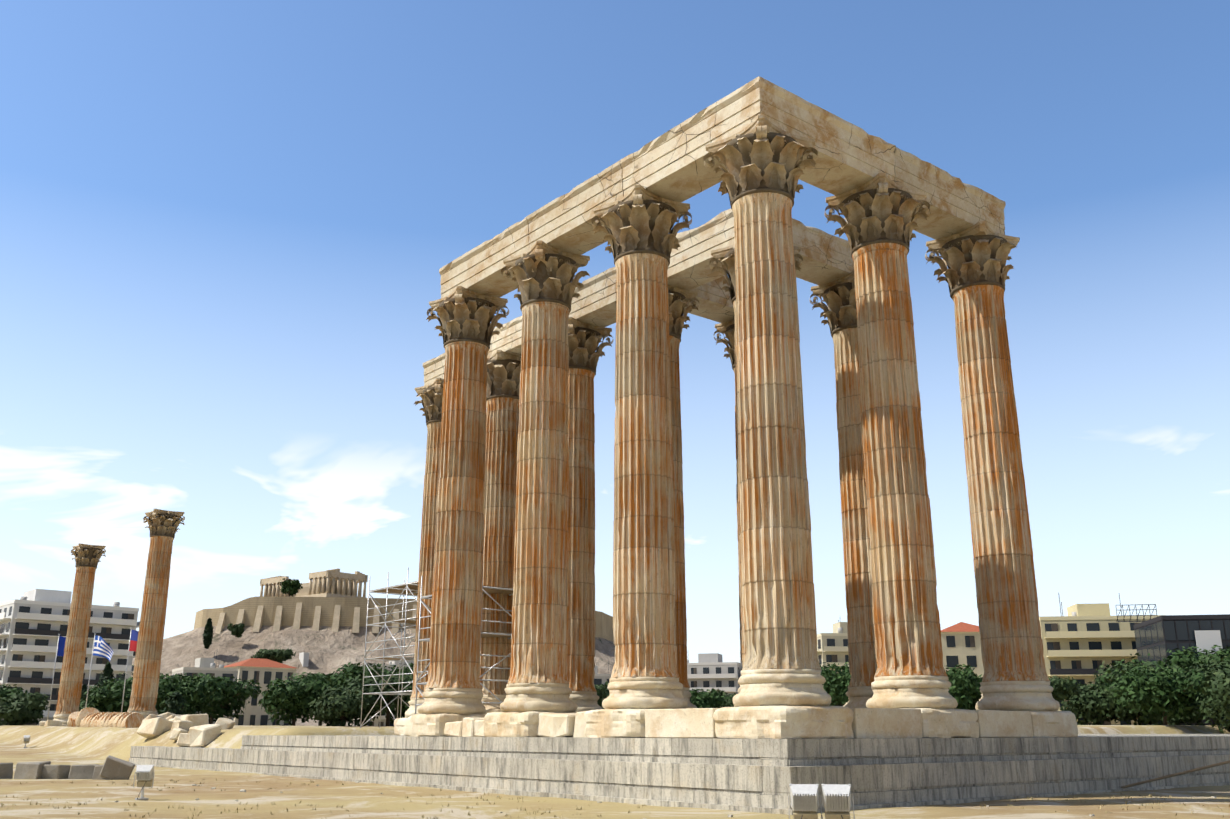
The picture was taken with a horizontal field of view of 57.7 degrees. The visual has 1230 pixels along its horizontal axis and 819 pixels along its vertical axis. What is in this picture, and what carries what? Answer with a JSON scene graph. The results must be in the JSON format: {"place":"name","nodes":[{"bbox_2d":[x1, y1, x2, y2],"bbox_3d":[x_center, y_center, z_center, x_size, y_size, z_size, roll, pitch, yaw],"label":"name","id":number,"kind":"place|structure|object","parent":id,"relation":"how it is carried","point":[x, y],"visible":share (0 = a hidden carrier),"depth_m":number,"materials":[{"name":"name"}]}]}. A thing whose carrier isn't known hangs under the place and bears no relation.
{"place":"outdoors","nodes":[
{"label":"outdoors","id":0,"kind":"place"},
{"bbox_2d":[360,568,417,727],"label":"scaffold tower","id":1,"kind":"structure","parent":0,"point":[409,589],"depth_m":69.11,"materials":[{"name":"metal"}]},
{"bbox_2d":[0,725,1229,818],"bbox_3d":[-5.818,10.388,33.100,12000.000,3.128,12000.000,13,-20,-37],"label":"ground","id":2,"kind":"structure","parent":0,"point":[61,745],"depth_m":31.03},
{"bbox_2d":[0,684,27,720],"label":"broad tree","id":3,"kind":"object","parent":2,"relation":"on","point":[5,692],"visible":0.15,"depth_m":119.80,"materials":[{"name":"green plant"}]},
{"bbox_2d":[0,691,50,725],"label":"bush","id":4,"kind":"object","parent":2,"relation":"on","point":[20,709],"visible":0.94,"depth_m":106.05,"materials":[{"name":"green plant"}]},
{"bbox_2d":[22,735,29,747],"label":"floodlight","id":5,"kind":"object","parent":2,"relation":"on","point":[25,740],"visible":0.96,"depth_m":83.67,"materials":[{"name":"silver metal"}]},
{"bbox_2d":[47,634,65,719],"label":"flag","id":6,"kind":"object","parent":2,"relation":"on","point":[61,645],"visible":0.38,"depth_m":115.23,"materials":[{"name":"blue fabric"}]},
{"bbox_2d":[0,755,134,779],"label":"stone blocks","id":7,"kind":"structure","parent":2,"relation":"on","point":[113,768],"depth_m":44.52,"materials":[{"name":"grey stone"}]},
{"bbox_2d":[0,589,139,724],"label":"building","id":8,"kind":"structure","parent":2,"relation":"on","point":[33,623],"depth_m":198.33,"materials":[{"name":"white paint"}]},
{"bbox_2d":[53,543,105,725],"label":"column","id":9,"kind":"structure","parent":2,"relation":"on","point":[87,558],"depth_m":103.87,"materials":[{"name":"stone"}]},
{"bbox_2d":[79,684,93,710],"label":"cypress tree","id":10,"kind":"object","parent":2,"relation":"on","point":[84,689],"visible":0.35,"depth_m":131.69,"materials":[{"name":"green plant"}]},
{"bbox_2d":[85,633,113,707],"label":"greek flag","id":11,"kind":"object","parent":2,"relation":"on","point":[102,647],"visible":0.96,"depth_m":113.39,"materials":[{"name":"blue fabric"}]},
{"bbox_2d":[93,661,115,687],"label":"cypress tree","id":12,"kind":"object","parent":2,"relation":"on","point":[107,674],"visible":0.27,"depth_m":164.22,"materials":[{"name":"green plant"}]},
{"bbox_2d":[79,686,130,712],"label":"broad tree","id":13,"kind":"object","parent":2,"relation":"on","point":[107,700],"visible":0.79,"depth_m":118.11,"materials":[{"name":"green plant"}]},
{"bbox_2d":[67,707,144,727],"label":"fallen column drums","id":14,"kind":"object","parent":2,"relation":"on","point":[89,717],"visible":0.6,"depth_m":83.18,"materials":[{"name":"stone"}]},
{"bbox_2d":[89,677,159,709],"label":"broad tree","id":15,"kind":"object","parent":2,"relation":"on","point":[128,684],"visible":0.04,"depth_m":131.52,"materials":[{"name":"green plant"}]},
{"bbox_2d":[121,627,138,711],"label":"red flag","id":16,"kind":"object","parent":2,"relation":"on","point":[133,640],"visible":0.38,"depth_m":106.18,"materials":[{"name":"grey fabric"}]},
{"bbox_2d":[39,712,235,746],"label":"stone blocks","id":17,"kind":"structure","parent":2,"relation":"on","point":[201,730],"depth_m":66.45,"materials":[{"name":"beige stone"}]},
{"bbox_2d":[133,765,154,799],"bbox_3d":[-12.956,10.255,30.614,0.520,0.968,0.641,2,-16,-7],"label":"floodlight","id":18,"kind":"object","parent":2,"relation":"on","point":[145,774],"visible":0.96,"depth_m":30.66,"materials":[{"name":"silver metal"}]},
{"bbox_2d":[100,673,187,713],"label":"broad tree","id":19,"kind":"object","parent":2,"relation":"on","point":[171,676],"depth_m":147.46,"materials":[{"name":"green plant"}]},
{"bbox_2d":[127,509,184,717],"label":"column","id":20,"kind":"structure","parent":2,"relation":"on","point":[163,526],"depth_m":87.47,"materials":[{"name":"stone"}]},
{"bbox_2d":[161,691,186,714],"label":"tree","id":21,"kind":"object","parent":2,"relation":"on","point":[173,702],"visible":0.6,"depth_m":115.29,"materials":[{"name":"green plant"}]},
{"bbox_2d":[155,674,223,714],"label":"broad tree","id":22,"kind":"object","parent":2,"relation":"on","point":[197,692],"visible":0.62,"depth_m":125.60,"materials":[{"name":"green plant"}]},
{"bbox_2d":[172,652,240,723],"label":"building","id":23,"kind":"structure","parent":2,"relation":"on","point":[206,666],"depth_m":270.75,"materials":[{"name":"white concrete"}]},
{"bbox_2d":[187,673,261,723],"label":"broad tree","id":24,"kind":"object","parent":2,"relation":"on","point":[232,693],"visible":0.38,"depth_m":146.62,"materials":[{"name":"green plant"}]},
{"bbox_2d":[224,658,297,725],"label":"neoclassical building","id":25,"kind":"structure","parent":2,"relation":"on","point":[264,672],"depth_m":300.12,"materials":[{"name":"beige paint"}]},
{"bbox_2d":[258,676,336,725],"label":"broad tree","id":26,"kind":"object","parent":2,"relation":"on","point":[282,699],"visible":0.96,"depth_m":119.09,"materials":[{"name":"green plant"}]},
{"bbox_2d":[289,672,341,725],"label":"broad tree","id":27,"kind":"object","parent":2,"relation":"on","point":[320,676],"visible":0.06,"depth_m":143.39,"materials":[{"name":"green plant"}]},
{"bbox_2d":[307,685,376,725],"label":"bush","id":28,"kind":"object","parent":2,"relation":"on","point":[337,706],"visible":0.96,"depth_m":115.97,"materials":[{"name":"green plant"}]},
{"bbox_2d":[323,662,401,725],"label":"broad tree","id":29,"kind":"object","parent":2,"relation":"on","point":[350,672],"visible":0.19,"depth_m":139.59,"materials":[{"name":"green plant"}]},
{"bbox_2d":[131,596,614,725],"bbox_3d":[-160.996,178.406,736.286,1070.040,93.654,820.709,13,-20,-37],"label":"rocky hill","id":30,"kind":"structure","parent":2,"relation":"on","point":[328,634],"depth_m":643.87,"materials":[{"name":"stone"}]},
{"bbox_2d":[202,618,213,648],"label":"cypress tree","id":31,"kind":"object","parent":30,"relation":"on","point":[208,634],"visible":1,"depth_m":612.24,"materials":[{"name":"green plant"}]},
{"bbox_2d":[227,623,244,637],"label":"tree","id":32,"kind":"object","parent":30,"relation":"on","point":[237,630],"visible":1,"depth_m":625.70,"materials":[{"name":"green plant"}]},
{"bbox_2d":[251,648,295,662],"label":"bush","id":33,"kind":"object","parent":30,"relation":"on","point":[279,655],"visible":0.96,"depth_m":585.13,"materials":[{"name":"green plant"}]},
{"bbox_2d":[278,578,302,596],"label":"tree","id":34,"kind":"object","parent":30,"relation":"on","point":[290,587],"visible":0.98,"depth_m":663.31,"materials":[{"name":"green plant"}]},
{"bbox_2d":[299,652,308,666],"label":"acropolis monument","id":35,"kind":"object","parent":30,"relation":"on","point":[304,658],"visible":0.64,"depth_m":606.17,"materials":[{"name":"grey stone"}]},
{"bbox_2d":[260,569,367,597],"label":"temple","id":36,"kind":"structure","parent":30,"relation":"on","point":[333,583],"depth_m":698.14,"materials":[{"name":"stone"}]},
{"bbox_2d":[343,674,412,725],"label":"broad tree","id":37,"kind":"object","parent":2,"relation":"on","point":[386,688],"visible":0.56,"depth_m":121.10,"materials":[{"name":"green plant"}]},
{"bbox_2d":[353,655,413,725],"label":"building","id":38,"kind":"structure","parent":2,"relation":"on","point":[376,721],"depth_m":353.65,"materials":[{"name":"white concrete"}]},
{"bbox_2d":[367,663,413,723],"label":"broad tree","id":39,"kind":"object","parent":2,"relation":"on","point":[403,709],"visible":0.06,"depth_m":136.75,"materials":[{"name":"green plant"}]},
{"bbox_2d":[404,677,412,709],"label":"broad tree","id":40,"kind":"object","parent":2,"relation":"on","point":[411,686],"depth_m":118.78,"materials":[{"name":"green plant"}]},
{"bbox_2d":[415,576,512,713],"bbox_3d":[-5.262,11.610,49.373,5.180,8.600,5.280,13,-20,-37],"label":"scaffolding","id":41,"kind":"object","parent":2,"relation":"on","point":[487,590],"depth_m":48.01,"materials":[{"name":"metal"}]},
{"bbox_2d":[594,684,609,708],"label":"bush","id":42,"kind":"object","parent":2,"relation":"on","point":[601,695],"visible":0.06,"depth_m":137.99,"materials":[{"name":"green plant"}]},
{"bbox_2d":[594,660,610,686],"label":"building","id":43,"kind":"structure","parent":2,"relation":"on","point":[599,679],"depth_m":314.77,"materials":[{"name":"white concrete"}]},
{"bbox_2d":[595,683,609,696],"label":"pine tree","id":44,"kind":"object","parent":2,"relation":"on","point":[606,684],"depth_m":161.60,"materials":[{"name":"green plant"}]},
{"bbox_2d":[114,780,1216,818],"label":"loose stones","id":45,"kind":"object","parent":2,"relation":"on","point":[242,790],"visible":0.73,"depth_m":31.54,"materials":[{"name":"beige stone"}]},
{"bbox_2d":[129,734,1229,814],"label":"temple platform","id":46,"kind":"structure","parent":2,"relation":"on","point":[760,775],"depth_m":32.60,"materials":[{"name":"stone"}]},
{"bbox_2d":[394,378,443,734],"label":"column","id":47,"kind":"structure","parent":46,"relation":"on","point":[431,395],"depth_m":54.70,"materials":[{"name":"stone"}]},
{"bbox_2d":[405,286,508,736],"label":"column","id":48,"kind":"structure","parent":46,"relation":"on","point":[453,692],"depth_m":42.74,"materials":[{"name":"stone"}]},
{"bbox_2d":[480,350,520,713],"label":"column","id":49,"kind":"structure","parent":46,"relation":"on","point":[502,395],"depth_m":50.58,"materials":[{"name":"stone"}]},
{"bbox_2d":[484,240,589,736],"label":"column","id":50,"kind":"structure","parent":46,"relation":"on","point":[538,681],"depth_m":38.60,"materials":[{"name":"stone"}]},
{"bbox_2d":[566,317,612,711],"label":"column","id":51,"kind":"structure","parent":46,"relation":"on","point":[586,352],"depth_m":46.34,"materials":[{"name":"stone"}]},
{"bbox_2d":[584,185,691,737],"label":"column","id":52,"kind":"structure","parent":46,"relation":"on","point":[640,221],"depth_m":34.48,"materials":[{"name":"stone"}]},
{"bbox_2d":[668,285,698,707],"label":"column","id":53,"kind":"structure","parent":46,"relation":"on","point":[678,299],"depth_m":42.63,"materials":[{"name":"stone"}]},
{"bbox_2d":[714,320,742,675],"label":"column","id":54,"kind":"structure","parent":46,"relation":"on","point":[727,329],"depth_m":47.66,"materials":[{"name":"stone"}]},
{"bbox_2d":[444,708,1032,737],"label":"stone blocks","id":55,"kind":"structure","parent":46,"relation":"on","point":[866,723],"depth_m":30.84,"materials":[{"name":"stone"}]},
{"bbox_2d":[710,244,802,706],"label":"column","id":56,"kind":"structure","parent":46,"relation":"on","point":[726,255],"depth_m":40.26,"materials":[{"name":"stone"}]},
{"bbox_2d":[704,115,853,738],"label":"column","id":57,"kind":"structure","parent":46,"relation":"on","point":[782,692],"depth_m":30.23,"materials":[{"name":"stone"}]},
{"bbox_2d":[810,270,876,707],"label":"column","id":58,"kind":"structure","parent":46,"relation":"on","point":[840,310],"depth_m":41.56,"materials":[{"name":"stone"}]},
{"bbox_2d":[824,173,978,737],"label":"column","id":59,"kind":"structure","parent":46,"relation":"on","point":[877,227],"depth_m":33.74,"materials":[{"name":"stone"}]},
{"bbox_2d":[423,76,1005,385],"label":"entablature","id":60,"kind":"structure","parent":59,"relation":"on","point":[669,165],"depth_m":38.94,"materials":[{"name":"stone"}]},
{"bbox_2d":[925,221,1077,736],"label":"column","id":61,"kind":"structure","parent":46,"relation":"on","point":[975,257],"depth_m":37.12,"materials":[{"name":"stone"}]},
{"bbox_2d":[689,688,729,707],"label":"broad tree","id":62,"kind":"object","parent":2,"relation":"on","point":[702,698],"visible":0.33,"depth_m":176.29,"materials":[{"name":"green plant"}]},
{"bbox_2d":[687,653,742,694],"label":"building","id":63,"kind":"structure","parent":2,"relation":"on","point":[708,671],"depth_m":283.70,"materials":[{"name":"white paint"}]},
{"bbox_2d":[716,692,735,707],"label":"bush","id":64,"kind":"object","parent":2,"relation":"on","point":[724,693],"visible":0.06,"depth_m":190.62,"materials":[{"name":"green plant"}]},
{"bbox_2d":[722,693,738,706],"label":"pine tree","id":65,"kind":"object","parent":2,"relation":"on","point":[730,701],"visible":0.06,"depth_m":180.37,"materials":[{"name":"green plant"}]},
{"bbox_2d":[788,784,854,818],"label":"twin floodlight","id":66,"kind":"object","parent":2,"relation":"on","point":[836,801],"visible":1,"depth_m":17.45,"materials":[{"name":"silver metal"}]},
{"bbox_2d":[817,617,848,674],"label":"building","id":67,"kind":"structure","parent":2,"relation":"on","point":[832,648],"depth_m":244.20,"materials":[{"name":"beige paint"}]},
{"bbox_2d":[819,662,850,705],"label":"broad tree","id":68,"kind":"object","parent":2,"relation":"on","point":[835,686],"visible":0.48,"depth_m":139.53,"materials":[{"name":"green plant"}]},
{"bbox_2d":[941,622,983,677],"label":"building","id":69,"kind":"structure","parent":2,"relation":"on","point":[961,643],"depth_m":228.22,"materials":[{"name":"beige paint"}]},
{"bbox_2d":[944,664,982,709],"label":"broad tree","id":70,"kind":"object","parent":2,"relation":"on","point":[964,691],"visible":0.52,"depth_m":127.08,"materials":[{"name":"green plant"}]},
{"bbox_2d":[1048,676,1083,701],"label":"pine tree","id":71,"kind":"object","parent":2,"relation":"on","point":[1063,689],"visible":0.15,"depth_m":123.87,"materials":[{"name":"green plant"}]},
{"bbox_2d":[1059,682,1135,724],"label":"bush","id":72,"kind":"object","parent":2,"relation":"on","point":[1072,706],"visible":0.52,"depth_m":131.41,"materials":[{"name":"green plant"}]},
{"bbox_2d":[1039,595,1160,724],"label":"building","id":73,"kind":"structure","parent":2,"relation":"on","point":[1082,643],"depth_m":187.35,"materials":[{"name":"beige paint"}]},
{"bbox_2d":[1116,604,1156,621],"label":"roof sign frame","id":74,"kind":"object","parent":73,"relation":"on","point":[1143,615],"visible":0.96,"depth_m":179.12,"materials":[{"name":"grey metal"}]},
{"bbox_2d":[1078,659,1187,724],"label":"bush","id":75,"kind":"object","parent":2,"relation":"on","point":[1111,704],"visible":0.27,"depth_m":130.36,"materials":[{"name":"green plant"}]},
{"bbox_2d":[1097,665,1214,724],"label":"broad tree","id":76,"kind":"object","parent":2,"relation":"on","point":[1165,693],"visible":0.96,"depth_m":111.91,"materials":[{"name":"green plant"}]},
{"bbox_2d":[1116,646,1224,724],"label":"broad tree","id":77,"kind":"object","parent":2,"relation":"on","point":[1181,661],"visible":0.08,"depth_m":156.48,"materials":[{"name":"green plant"}]},
{"bbox_2d":[1121,760,1229,787],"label":"plank ramp","id":78,"kind":"structure","parent":2,"relation":"on","point":[1177,774],"depth_m":33.92,"materials":[{"name":"brown wood"}]},
{"bbox_2d":[1133,614,1229,724],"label":"building","id":79,"kind":"structure","parent":2,"relation":"on","point":[1157,638],"depth_m":163.27,"materials":[{"name":"grey glass"}]},
{"bbox_2d":[1195,630,1222,655],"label":"billboard","id":80,"kind":"object","parent":79,"relation":"attached to","point":[1207,639],"visible":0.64,"depth_m":161.48,"materials":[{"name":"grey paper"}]},
{"bbox_2d":[1155,654,1229,724],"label":"bush","id":81,"kind":"object","parent":2,"relation":"on","point":[1172,721],"visible":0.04,"depth_m":124.32,"materials":[{"name":"green plant"}]},
{"bbox_2d":[1175,645,1229,667],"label":"broad tree","id":82,"kind":"object","parent":2,"relation":"on","point":[1222,652],"visible":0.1,"depth_m":157.57,"materials":[{"name":"green plant"}]},
{"bbox_2d":[1180,657,1229,731],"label":"bush","id":83,"kind":"object","parent":2,"relation":"on","point":[1211,678],"visible":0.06,"depth_m":119.18,"materials":[{"name":"green plant"}]},
{"bbox_2d":[1196,666,1229,733],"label":"bush","id":84,"kind":"object","parent":2,"relation":"on","point":[1221,691],"visible":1,"depth_m":105.90,"materials":[{"name":"green plant"}]},
{"bbox_2d":[0,0,1229,662],"label":"sky","id":85,"kind":"structure","parent":0,"point":[228,228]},
{"bbox_2d":[1,778,1229,818],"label":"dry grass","id":86,"kind":"structure","parent":0,"point":[2,805],"depth_m":28.32,"materials":[{"name":"brown plant"}]}
]}

